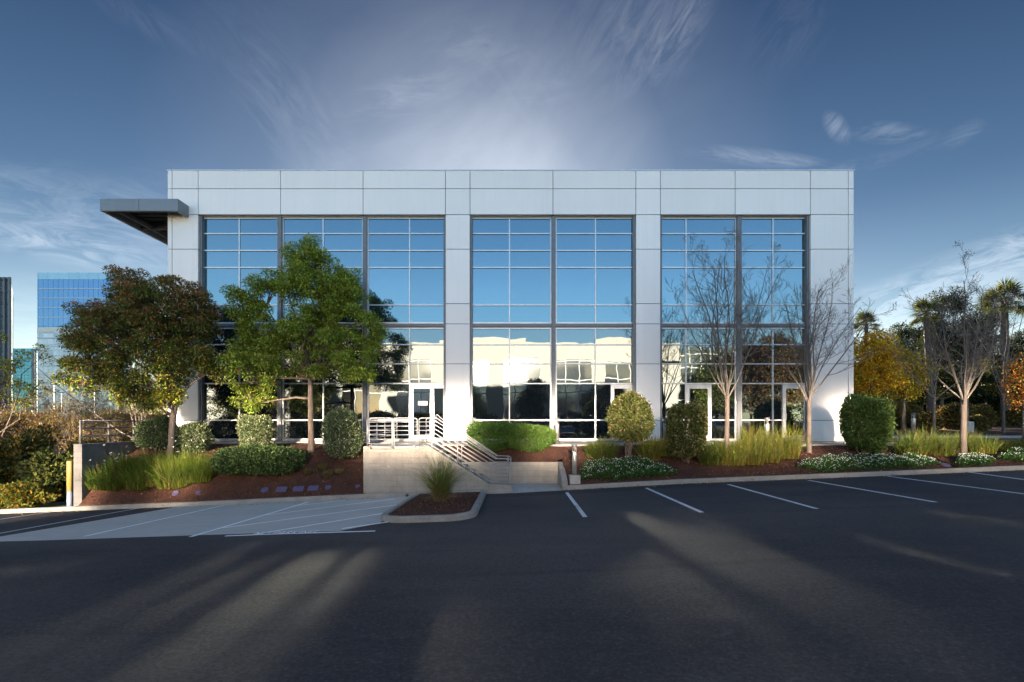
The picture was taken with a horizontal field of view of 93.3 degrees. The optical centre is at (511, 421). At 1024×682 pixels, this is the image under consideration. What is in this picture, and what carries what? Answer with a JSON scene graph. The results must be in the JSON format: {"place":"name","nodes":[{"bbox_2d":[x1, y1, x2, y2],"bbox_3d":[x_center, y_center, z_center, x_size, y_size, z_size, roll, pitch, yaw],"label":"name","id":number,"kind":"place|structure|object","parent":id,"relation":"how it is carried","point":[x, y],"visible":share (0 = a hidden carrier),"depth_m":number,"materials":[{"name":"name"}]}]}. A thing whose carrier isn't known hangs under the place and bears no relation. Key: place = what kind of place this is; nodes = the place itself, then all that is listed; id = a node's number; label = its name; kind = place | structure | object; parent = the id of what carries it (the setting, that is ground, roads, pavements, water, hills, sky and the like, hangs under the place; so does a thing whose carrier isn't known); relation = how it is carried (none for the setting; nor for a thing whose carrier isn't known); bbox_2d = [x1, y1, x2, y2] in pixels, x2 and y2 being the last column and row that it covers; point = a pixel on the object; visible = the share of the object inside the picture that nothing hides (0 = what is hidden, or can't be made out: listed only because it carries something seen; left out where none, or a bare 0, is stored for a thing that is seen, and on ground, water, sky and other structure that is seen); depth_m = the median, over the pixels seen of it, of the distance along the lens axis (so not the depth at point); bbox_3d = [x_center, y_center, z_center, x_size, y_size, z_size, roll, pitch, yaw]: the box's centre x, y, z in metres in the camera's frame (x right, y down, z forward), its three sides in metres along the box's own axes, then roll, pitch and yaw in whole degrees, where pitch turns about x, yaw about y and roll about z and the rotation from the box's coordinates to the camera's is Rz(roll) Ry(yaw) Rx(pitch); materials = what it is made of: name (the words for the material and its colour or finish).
{"place":"outdoors","nodes":[
{"label":"outdoors","id":0,"kind":"place"},
{"bbox_2d":[37,273,126,419],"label":"glass tower","id":1,"kind":"structure","parent":0,"point":[55,291],"depth_m":250.00,"materials":[{"name":"glass"}]},
{"bbox_2d":[79,443,373,505],"bbox_3d":[-10.085,1.949,19.000,9.930,2.014,4.500,0,0,0],"label":"planting bed","id":2,"kind":"object","parent":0,"point":[257,484],"visible":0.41,"depth_m":17.25,"materials":[{"name":"brown soil"}]},
{"bbox_2d":[63,444,149,490],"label":"ornamental grass","id":3,"kind":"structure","parent":2,"relation":"on","point":[99,482],"depth_m":17.07,"materials":[{"name":"green plant"}]},
{"bbox_2d":[48,264,230,459],"bbox_3d":[-13.688,-1.990,17.927,5.893,7.806,3.927,0,0,0],"label":"pear tree","id":4,"kind":"object","parent":2,"relation":"on","point":[136,321],"visible":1,"depth_m":17.50,"materials":[{"name":"green plant"}]},
{"bbox_2d":[109,437,186,489],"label":"ornamental grass","id":5,"kind":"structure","parent":2,"relation":"on","point":[141,482],"depth_m":17.06,"materials":[{"name":"green plant"}]},
{"bbox_2d":[131,411,177,451],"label":"clipped shrub","id":6,"kind":"object","parent":2,"relation":"on","point":[143,432],"visible":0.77,"depth_m":18.70,"materials":[{"name":"green plant"}]},
{"bbox_2d":[134,440,217,488],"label":"ornamental grass","id":7,"kind":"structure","parent":2,"relation":"on","point":[185,471],"depth_m":17.09,"materials":[{"name":"green plant"}]},
{"bbox_2d":[175,421,215,454],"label":"clipped shrub","id":8,"kind":"object","parent":2,"relation":"on","point":[203,431],"visible":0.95,"depth_m":18.62,"materials":[{"name":"green plant"}]},
{"bbox_2d":[235,414,275,445],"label":"clipped shrub","id":9,"kind":"object","parent":2,"relation":"on","point":[263,424],"visible":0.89,"depth_m":18.66,"materials":[{"name":"green plant"}]},
{"bbox_2d":[208,444,309,475],"bbox_3d":[-9.195,1.436,17.703,3.370,1.212,1.936,0,0,0],"label":"clipped shrub","id":10,"kind":"object","parent":2,"relation":"on","point":[231,462],"visible":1,"depth_m":17.18,"materials":[{"name":"green plant"}]},
{"bbox_2d":[216,233,389,452],"bbox_3d":[-8.052,-2.979,19.009,6.498,8.710,3.061,0,0,0],"label":"green tree","id":11,"kind":"object","parent":2,"relation":"on","point":[303,279],"visible":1,"depth_m":18.70,"materials":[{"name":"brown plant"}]},
{"bbox_2d":[319,406,365,459],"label":"clipped shrub","id":12,"kind":"object","parent":2,"relation":"on","point":[339,448],"visible":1,"depth_m":18.23,"materials":[{"name":"green plant"}]},
{"bbox_2d":[15,444,1022,513],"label":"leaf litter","id":13,"kind":"object","parent":2,"relation":"on","point":[566,489],"visible":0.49,"depth_m":16.99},
{"bbox_2d":[84,442,1020,515],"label":"bark chips","id":14,"kind":"object","parent":2,"relation":"on","point":[450,492],"visible":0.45,"depth_m":17.05,"materials":[{"name":"brown wood"}]},
{"bbox_2d":[441,445,561,461],"bbox_3d":[-0.550,1.269,18.700,4.900,0.674,0.840,0,0,0],"label":"planting bed","id":15,"kind":"object","parent":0,"point":[551,454],"visible":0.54,"depth_m":18.64,"materials":[{"name":"brown soil"}]},
{"bbox_2d":[462,419,521,451],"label":"clipped shrub","id":16,"kind":"object","parent":15,"relation":"on","point":[473,431],"visible":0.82,"depth_m":18.49,"materials":[{"name":"green plant"}]},
{"bbox_2d":[503,422,557,452],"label":"clipped shrub","id":17,"kind":"object","parent":15,"relation":"on","point":[529,443],"visible":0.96,"depth_m":18.48,"materials":[{"name":"green plant"}]},
{"bbox_2d":[0,470,1023,681],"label":"parking lot","id":18,"kind":"structure","parent":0,"point":[729,583],"depth_m":6.05,"materials":[{"name":"asphalt"}]},
{"bbox_2d":[0,497,408,540],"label":"concrete pad","id":19,"kind":"object","parent":18,"relation":"on","point":[198,521],"visible":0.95,"depth_m":12.56,"materials":[{"name":"concrete"}]},
{"bbox_2d":[0,488,511,513],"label":"kerb","id":20,"kind":"structure","parent":18,"relation":"on","point":[219,502],"depth_m":16.61,"materials":[{"name":"concrete"}]},
{"bbox_2d":[381,490,485,522],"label":"kerb","id":21,"kind":"structure","parent":18,"relation":"on","point":[470,514],"depth_m":11.58,"materials":[{"name":"concrete"}]},
{"bbox_2d":[389,492,479,515],"bbox_3d":[-2.080,2.383,14.085,2.080,0.221,4.950,0,0,0],"label":"planting bed","id":22,"kind":"object","parent":21,"relation":"in","point":[430,507],"visible":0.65,"depth_m":13.04,"materials":[{"name":"brown soil"}]},
{"bbox_2d":[391,447,491,501],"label":"ornamental grass","id":23,"kind":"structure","parent":22,"relation":"on","point":[445,479],"depth_m":13.75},
{"bbox_2d":[496,483,562,492],"bbox_3d":[0.370,2.401,17.400,2.780,0.133,1.700,0,0,0],"label":"landing","id":24,"kind":"object","parent":18,"relation":"on","point":[527,487],"visible":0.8,"depth_m":17.07,"materials":[{"name":"concrete"}]},
{"bbox_2d":[563,465,1023,489],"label":"kerb","id":25,"kind":"structure","parent":18,"relation":"on","point":[791,477],"depth_m":16.61,"materials":[{"name":"concrete"}]},
{"bbox_2d":[0,0,1023,414],"label":"sky","id":26,"kind":"structure","parent":0,"point":[924,99],"materials":[{"name":"blue"}]},
{"bbox_2d":[35,421,1021,507],"bbox_3d":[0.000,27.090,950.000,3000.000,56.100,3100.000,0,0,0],"label":"ground","id":27,"kind":"structure","parent":0,"point":[57,503],"depth_m":27.77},
{"bbox_2d":[0,277,12,415],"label":"grey tower","id":28,"kind":"structure","parent":27,"relation":"on","point":[6,313],"depth_m":169.79,"materials":[{"name":"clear glass"}]},
{"bbox_2d":[13,347,36,415],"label":"glass building","id":29,"kind":"structure","parent":27,"relation":"on","point":[30,371],"depth_m":330.00,"materials":[{"name":"glass"}]},
{"bbox_2d":[0,406,55,455],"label":"wild bush","id":30,"kind":"object","parent":27,"relation":"on","point":[8,435],"visible":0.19,"depth_m":32.37,"materials":[{"name":"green plant"}]},
{"bbox_2d":[0,331,59,439],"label":"yellow tree","id":31,"kind":"object","parent":27,"relation":"on","point":[6,367],"visible":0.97,"depth_m":21.57,"materials":[{"name":"brown plant"}]},
{"bbox_2d":[0,422,61,482],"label":"wild bush","id":32,"kind":"object","parent":27,"relation":"on","point":[15,449],"visible":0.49,"depth_m":20.26,"materials":[{"name":"green plant"}]},
{"bbox_2d":[0,479,61,508],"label":"wild bush","id":33,"kind":"object","parent":27,"relation":"on","point":[22,494],"visible":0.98,"depth_m":17.18,"materials":[{"name":"green plant"}]},
{"bbox_2d":[13,446,73,502],"bbox_3d":[-18.583,2.274,20.018,2.846,2.489,2.284,0,0,0],"label":"wild bush","id":34,"kind":"object","parent":27,"relation":"on","point":[47,467],"visible":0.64,"depth_m":19.23,"materials":[{"name":"green plant"}]},
{"bbox_2d":[0,385,89,452],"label":"bare shrub","id":35,"kind":"object","parent":27,"relation":"on","point":[33,426],"visible":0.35,"depth_m":29.01,"materials":[{"name":"brown plant"}]},
{"bbox_2d":[21,396,103,452],"bbox_3d":[-34.043,0.649,36.881,4.931,5.062,5.124,0,0,30],"label":"wild bush","id":36,"kind":"object","parent":27,"relation":"on","point":[54,403],"visible":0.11,"depth_m":36.20,"materials":[{"name":"green plant"}]},
{"bbox_2d":[67,461,72,505],"bbox_3d":[-15.505,2.286,16.950,0.174,1.780,0.171,0,0,0],"label":"pipe post","id":37,"kind":"object","parent":27,"relation":"on","point":[69,483],"visible":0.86,"depth_m":16.89,"materials":[{"name":"metal"}]},
{"bbox_2d":[21,388,126,450],"bbox_3d":[-23.698,0.657,26.712,4.853,5.795,3.838,0,0,0],"label":"bare shrub","id":38,"kind":"object","parent":27,"relation":"on","point":[68,422],"visible":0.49,"depth_m":26.52,"materials":[{"name":"brown plant"}]},
{"bbox_2d":[9,299,157,438],"bbox_3d":[-18.365,-1.167,22.636,6.265,8.945,4.738,0,0,0],"label":"bare tree","id":39,"kind":"object","parent":27,"relation":"on","point":[143,416],"visible":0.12,"depth_m":21.65,"materials":[{"name":"brown plant"}]},
{"bbox_2d":[49,387,152,452],"bbox_3d":[-21.215,0.566,25.212,4.669,5.796,4.941,0,0,-16],"label":"bare shrub","id":40,"kind":"object","parent":27,"relation":"on","point":[113,424],"visible":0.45,"depth_m":25.14,"materials":[{"name":"brown plant"}]},
{"bbox_2d":[73,411,137,441],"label":"wild bush","id":41,"kind":"object","parent":27,"relation":"on","point":[125,418],"visible":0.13,"depth_m":32.18,"materials":[{"name":"green plant"}]},
{"bbox_2d":[69,386,165,441],"bbox_3d":[-20.930,0.502,26.153,4.516,5.850,4.017,0,0,-33],"label":"bare shrub","id":42,"kind":"object","parent":27,"relation":"on","point":[112,430],"visible":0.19,"depth_m":25.48,"materials":[{"name":"brown plant"}]},
{"bbox_2d":[74,440,165,505],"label":"retaining wall","id":43,"kind":"structure","parent":27,"relation":"on","point":[84,454],"depth_m":17.20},
{"bbox_2d":[79,420,158,443],"bbox_3d":[-15.200,0.387,19.044,0.064,0.838,4.112,0,0,0],"label":"pipe railing","id":44,"kind":"object","parent":43,"relation":"on","point":[81,428],"visible":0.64,"depth_m":18.09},
{"bbox_2d":[368,444,489,482],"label":"concrete stairs","id":45,"kind":"structure","parent":27,"relation":"on","point":[405,445],"depth_m":17.61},
{"bbox_2d":[426,414,510,462],"bbox_3d":[-1.649,0.991,18.286,3.252,2.507,0.127,0,0,0],"label":"stair railing","id":46,"kind":"object","parent":45,"relation":"on","point":[461,440],"visible":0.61,"depth_m":18.32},
{"bbox_2d":[363,446,511,493],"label":"stair wall","id":47,"kind":"structure","parent":27,"relation":"on","point":[380,475],"depth_m":16.79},
{"bbox_2d":[367,414,510,484],"bbox_3d":[-2.557,0.991,16.974,5.068,2.507,0.127,0,0,0],"label":"stair railing","id":48,"kind":"object","parent":47,"relation":"on","point":[507,465],"visible":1,"depth_m":16.92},
{"bbox_2d":[100,169,854,440],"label":"office building","id":49,"kind":"structure","parent":27,"relation":"on","point":[545,297],"depth_m":21.45,"materials":[{"name":"silver metal"}]},
{"bbox_2d":[204,217,276,323],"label":"window","id":50,"kind":"structure","parent":49,"relation":"in","point":[235,247],"depth_m":21.48,"materials":[{"name":"glass"}]},
{"bbox_2d":[204,328,276,439],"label":"window","id":51,"kind":"structure","parent":49,"relation":"in","point":[220,416],"depth_m":21.48,"materials":[{"name":"glass"}]},
{"bbox_2d":[282,217,362,323],"bbox_3d":[-8.388,-6.680,21.480,3.587,4.748,0.100,0,0,0],"label":"window","id":52,"kind":"structure","parent":49,"relation":"in","point":[343,236],"depth_m":21.48,"materials":[{"name":"glass"}]},
{"bbox_2d":[282,328,362,439],"bbox_3d":[-8.388,-1.657,21.480,3.587,5.031,0.100,0,0,0],"label":"window","id":53,"kind":"structure","parent":49,"relation":"in","point":[329,394],"depth_m":21.48,"materials":[{"name":"glass"}]},
{"bbox_2d":[367,217,443,323],"bbox_3d":[-4.666,-6.680,21.480,3.494,4.748,0.100,0,0,0],"label":"window","id":54,"kind":"structure","parent":49,"relation":"in","point":[405,255],"depth_m":21.48,"materials":[{"name":"glass"}]},
{"bbox_2d":[367,328,443,439],"bbox_3d":[-4.666,-1.657,21.480,3.494,5.031,0.100,0,0,0],"label":"window","id":55,"kind":"structure","parent":49,"relation":"in","point":[412,355],"depth_m":21.48,"materials":[{"name":"glass"}]},
{"bbox_2d":[410,384,443,439],"bbox_3d":[-3.746,-0.374,21.432,1.544,2.499,0.196,0,0,0],"label":"door","id":56,"kind":"structure","parent":49,"relation":"in","point":[425,399],"depth_m":21.45,"materials":[{"name":"metal"}]},
{"bbox_2d":[473,217,550,323],"bbox_3d":[-0.047,-6.680,21.480,3.590,4.748,0.100,0,0,0],"label":"window","id":57,"kind":"structure","parent":49,"relation":"in","point":[512,255],"depth_m":21.48,"materials":[{"name":"glass"}]},
{"bbox_2d":[473,328,550,439],"bbox_3d":[-0.047,-1.657,21.480,3.590,5.031,0.100,0,0,0],"label":"window","id":58,"kind":"structure","parent":49,"relation":"in","point":[512,366],"depth_m":21.48,"materials":[{"name":"glass"}]},
{"bbox_2d":[556,217,631,323],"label":"window","id":59,"kind":"structure","parent":49,"relation":"in","point":[594,254],"depth_m":21.48,"materials":[{"name":"glass"}]},
{"bbox_2d":[556,328,631,439],"bbox_3d":[3.682,-1.657,21.480,3.505,5.031,0.100,0,0,0],"label":"window","id":60,"kind":"structure","parent":49,"relation":"in","point":[588,360],"depth_m":21.48,"materials":[{"name":"glass"}]},
{"bbox_2d":[662,217,735,323],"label":"window","id":61,"kind":"structure","parent":49,"relation":"in","point":[708,230],"depth_m":21.48,"materials":[{"name":"glass"}]},
{"bbox_2d":[662,328,735,439],"bbox_3d":[8.228,-1.657,21.480,3.430,5.031,0.100,0,0,0],"label":"window","id":62,"kind":"structure","parent":49,"relation":"in","point":[679,369],"depth_m":21.48,"materials":[{"name":"glass"}]},
{"bbox_2d":[686,384,711,439],"bbox_3d":[8.280,-0.374,21.470,1.124,2.499,0.120,0,0,0],"label":"door","id":63,"kind":"structure","parent":49,"relation":"in","point":[701,393],"depth_m":21.42,"materials":[{"name":"metal"}]},
{"bbox_2d":[742,217,804,323],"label":"window","id":64,"kind":"structure","parent":49,"relation":"in","point":[758,233],"depth_m":21.48,"materials":[{"name":"glass"}]},
{"bbox_2d":[742,328,804,439],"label":"window","id":65,"kind":"structure","parent":49,"relation":"in","point":[762,381],"depth_m":21.48,"materials":[{"name":"glass"}]},
{"bbox_2d":[782,384,804,439],"bbox_3d":[12.548,-0.374,21.432,1.101,2.499,0.196,0,0,0],"label":"door","id":66,"kind":"structure","parent":49,"relation":"in","point":[793,400],"depth_m":21.45,"materials":[{"name":"metal"}]},
{"bbox_2d":[461,462,567,488],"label":"retaining wall","id":67,"kind":"structure","parent":27,"relation":"on","point":[537,472],"depth_m":18.25,"materials":[{"name":"concrete"}]},
{"bbox_2d":[854,309,881,340],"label":"palm tree","id":68,"kind":"object","parent":27,"relation":"on","point":[860,316],"visible":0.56,"depth_m":61.83,"materials":[{"name":"green plant"}]},
{"bbox_2d":[888,320,922,404],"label":"pine tree","id":69,"kind":"object","parent":27,"relation":"on","point":[899,332],"visible":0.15,"depth_m":49.45,"materials":[{"name":"green plant"}]},
{"bbox_2d":[878,313,988,436],"bbox_3d":[22.702,-2.318,26.508,4.257,6.671,4.029,0,0,-18],"label":"bare tree","id":70,"kind":"object","parent":27,"relation":"on","point":[933,396],"visible":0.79,"depth_m":25.95,"materials":[{"name":"brown plant"}]},
{"bbox_2d":[913,289,960,409],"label":"pine tree","id":71,"kind":"object","parent":27,"relation":"on","point":[939,325],"visible":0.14,"depth_m":51.62,"materials":[{"name":"green plant"}]},
{"bbox_2d":[879,424,1021,433],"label":"mulch slope","id":72,"kind":"structure","parent":27,"relation":"on","point":[995,429],"depth_m":32.16,"materials":[{"name":"brown soil"}]},
{"bbox_2d":[854,328,913,413],"bbox_3d":[23.362,-2.516,31.055,3.888,6.944,3.743,0,0,0],"label":"autumn tree","id":73,"kind":"object","parent":72,"relation":"on","point":[874,371],"visible":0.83,"depth_m":30.44,"materials":[{"name":"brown plant"}]},
{"bbox_2d":[892,403,923,428],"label":"wild bush","id":74,"kind":"object","parent":72,"relation":"on","point":[910,408],"visible":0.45,"depth_m":35.49,"materials":[{"name":"green plant"}]},
{"bbox_2d":[878,340,938,429],"bbox_3d":[27.399,-2.466,33.977,3.553,6.696,3.680,0,0,0],"label":"autumn tree","id":75,"kind":"object","parent":72,"relation":"on","point":[906,390],"visible":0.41,"depth_m":33.26,"materials":[{"name":"brown plant"}]},
{"bbox_2d":[908,295,947,411],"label":"palm tree","id":76,"kind":"object","parent":72,"relation":"on","point":[917,321],"visible":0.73,"depth_m":41.87,"materials":[{"name":"green plant"}]},
{"bbox_2d":[912,411,943,430],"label":"wild bush","id":77,"kind":"object","parent":72,"relation":"on","point":[923,419],"visible":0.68,"depth_m":32.52,"materials":[{"name":"green plant"}]},
{"bbox_2d":[936,402,978,429],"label":"wild bush","id":78,"kind":"object","parent":72,"relation":"on","point":[949,411],"visible":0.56,"depth_m":34.57,"materials":[{"name":"green plant"}]},
{"bbox_2d":[969,414,989,431],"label":"wild bush","id":79,"kind":"object","parent":72,"relation":"on","point":[981,422],"visible":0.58,"depth_m":31.56,"materials":[{"name":"green plant"}]},
{"bbox_2d":[975,403,997,428],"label":"wild bush","id":80,"kind":"object","parent":72,"relation":"on","point":[986,410],"visible":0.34,"depth_m":35.44,"materials":[{"name":"green plant"}]},
{"bbox_2d":[952,283,1023,432],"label":"bare tree","id":81,"kind":"object","parent":72,"relation":"on","point":[1002,391],"visible":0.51,"depth_m":29.95,"materials":[{"name":"brown plant"}]},
{"bbox_2d":[973,275,1023,425],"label":"palm tree","id":82,"kind":"object","parent":72,"relation":"on","point":[1011,283],"visible":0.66,"depth_m":39.76,"materials":[{"name":"green plant"}]},
{"bbox_2d":[995,407,1022,425],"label":"wild bush","id":83,"kind":"object","parent":72,"relation":"on","point":[1014,418],"visible":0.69,"depth_m":39.42,"materials":[{"name":"green plant"}]},
{"bbox_2d":[893,357,1015,405],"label":"evergreen tree","id":84,"kind":"object","parent":27,"relation":"on","point":[948,380],"visible":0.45,"depth_m":43.29,"materials":[{"name":"green plant"}]},
{"bbox_2d":[891,438,1023,467],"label":"planting bed","id":85,"kind":"object","parent":27,"relation":"on","point":[948,459],"visible":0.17,"depth_m":17.52,"materials":[{"name":"brown soil"}]},
{"bbox_2d":[888,240,1023,454],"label":"bare tree","id":86,"kind":"object","parent":85,"relation":"on","point":[966,382],"visible":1,"depth_m":17.80,"materials":[{"name":"brown plant"}]},
{"bbox_2d":[955,452,995,466],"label":"flowering shrub","id":87,"kind":"object","parent":85,"relation":"on","point":[965,459],"visible":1,"depth_m":16.99,"materials":[{"name":"white plant"}]},
{"bbox_2d":[943,430,1023,453],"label":"ornamental grass","id":88,"kind":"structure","parent":85,"relation":"on","point":[978,445],"depth_m":18.33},
{"bbox_2d":[932,285,996,402],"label":"pine tree","id":89,"kind":"object","parent":27,"relation":"on","point":[960,350],"visible":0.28,"depth_m":49.50,"materials":[{"name":"green plant"}]},
{"bbox_2d":[970,297,1016,404],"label":"pine tree","id":90,"kind":"object","parent":27,"relation":"on","point":[985,399],"visible":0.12,"depth_m":52.38,"materials":[{"name":"green plant"}]},
{"bbox_2d":[993,329,1023,407],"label":"pine tree","id":91,"kind":"object","parent":27,"relation":"on","point":[1020,338],"visible":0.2,"depth_m":51.49,"materials":[{"name":"green plant"}]},
{"bbox_2d":[996,351,1023,438],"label":"autumn tree","id":92,"kind":"object","parent":27,"relation":"on","point":[1020,395],"visible":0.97,"depth_m":24.30,"materials":[{"name":"orange plant"}]},
{"bbox_2d":[390,441,892,445],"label":"sidewalk","id":93,"kind":"structure","parent":0,"point":[622,444],"depth_m":20.01,"materials":[{"name":"concrete"}]},
{"bbox_2d":[560,445,953,484],"bbox_3d":[8.650,1.585,17.935,13.500,1.306,2.370,0,0,0],"label":"planting bed","id":94,"kind":"object","parent":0,"point":[701,472],"visible":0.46,"depth_m":17.34,"materials":[{"name":"brown soil"}]},
{"bbox_2d":[568,444,580,483],"bbox_3d":[2.197,1.608,17.000,0.380,1.570,0.380,0,0,0],"label":"bollard light","id":95,"kind":"object","parent":94,"relation":"on","point":[574,477],"visible":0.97,"depth_m":16.91,"materials":[{"name":"metal"}]},
{"bbox_2d":[581,434,626,463],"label":"ornamental grass","id":96,"kind":"object","parent":94,"relation":"on","point":[595,450],"depth_m":17.80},
{"bbox_2d":[578,456,678,481],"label":"flowering shrub","id":97,"kind":"object","parent":94,"relation":"on","point":[618,462],"visible":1,"depth_m":17.17,"materials":[{"name":"green plant"}]},
{"bbox_2d":[604,388,656,461],"bbox_3d":[4.391,0.201,18.019,1.847,2.788,1.705,0,0,0],"label":"clipped shrub","id":98,"kind":"object","parent":94,"relation":"on","point":[625,430],"visible":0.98,"depth_m":17.55,"materials":[{"name":"green plant"}]},
{"bbox_2d":[632,433,678,460],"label":"ornamental grass","id":99,"kind":"object","parent":94,"relation":"on","point":[653,450],"depth_m":17.90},
{"bbox_2d":[664,400,709,462],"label":"clipped shrub","id":100,"kind":"object","parent":94,"relation":"on","point":[691,444],"visible":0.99,"depth_m":17.48,"materials":[{"name":"green plant"}]},
{"bbox_2d":[694,437,737,465],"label":"ornamental grass","id":101,"kind":"object","parent":94,"relation":"on","point":[708,456],"depth_m":17.49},
{"bbox_2d":[665,227,793,452],"bbox_3d":[8.428,-2.640,18.193,3.934,8.594,5.123,0,0,39],"label":"bare tree","id":102,"kind":"object","parent":94,"relation":"on","point":[726,385],"visible":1,"depth_m":17.63,"materials":[{"name":"brown plant"}]},
{"bbox_2d":[712,419,819,465],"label":"ornamental grass","id":103,"kind":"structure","parent":94,"relation":"on","point":[752,449],"depth_m":17.55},
{"bbox_2d":[743,255,896,452],"bbox_3d":[11.438,-2.363,18.614,4.920,7.390,3.831,0,0,0],"label":"bare tree","id":104,"kind":"object","parent":94,"relation":"on","point":[807,395],"visible":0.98,"depth_m":18.42,"materials":[{"name":"brown plant"}]},
{"bbox_2d":[838,392,896,454],"bbox_3d":[13.303,0.119,18.102,1.760,2.473,2.182,0,0,0],"label":"clipped shrub","id":105,"kind":"object","parent":94,"relation":"on","point":[855,432],"visible":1,"depth_m":17.69,"materials":[{"name":"green plant"}]},
{"bbox_2d":[796,452,940,471],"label":"flowering shrub","id":106,"kind":"object","parent":94,"relation":"on","point":[873,460],"visible":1,"depth_m":17.10,"materials":[{"name":"green plant"}]},
{"bbox_2d":[885,423,971,456],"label":"ornamental grass","id":107,"kind":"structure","parent":94,"relation":"on","point":[918,443],"depth_m":17.86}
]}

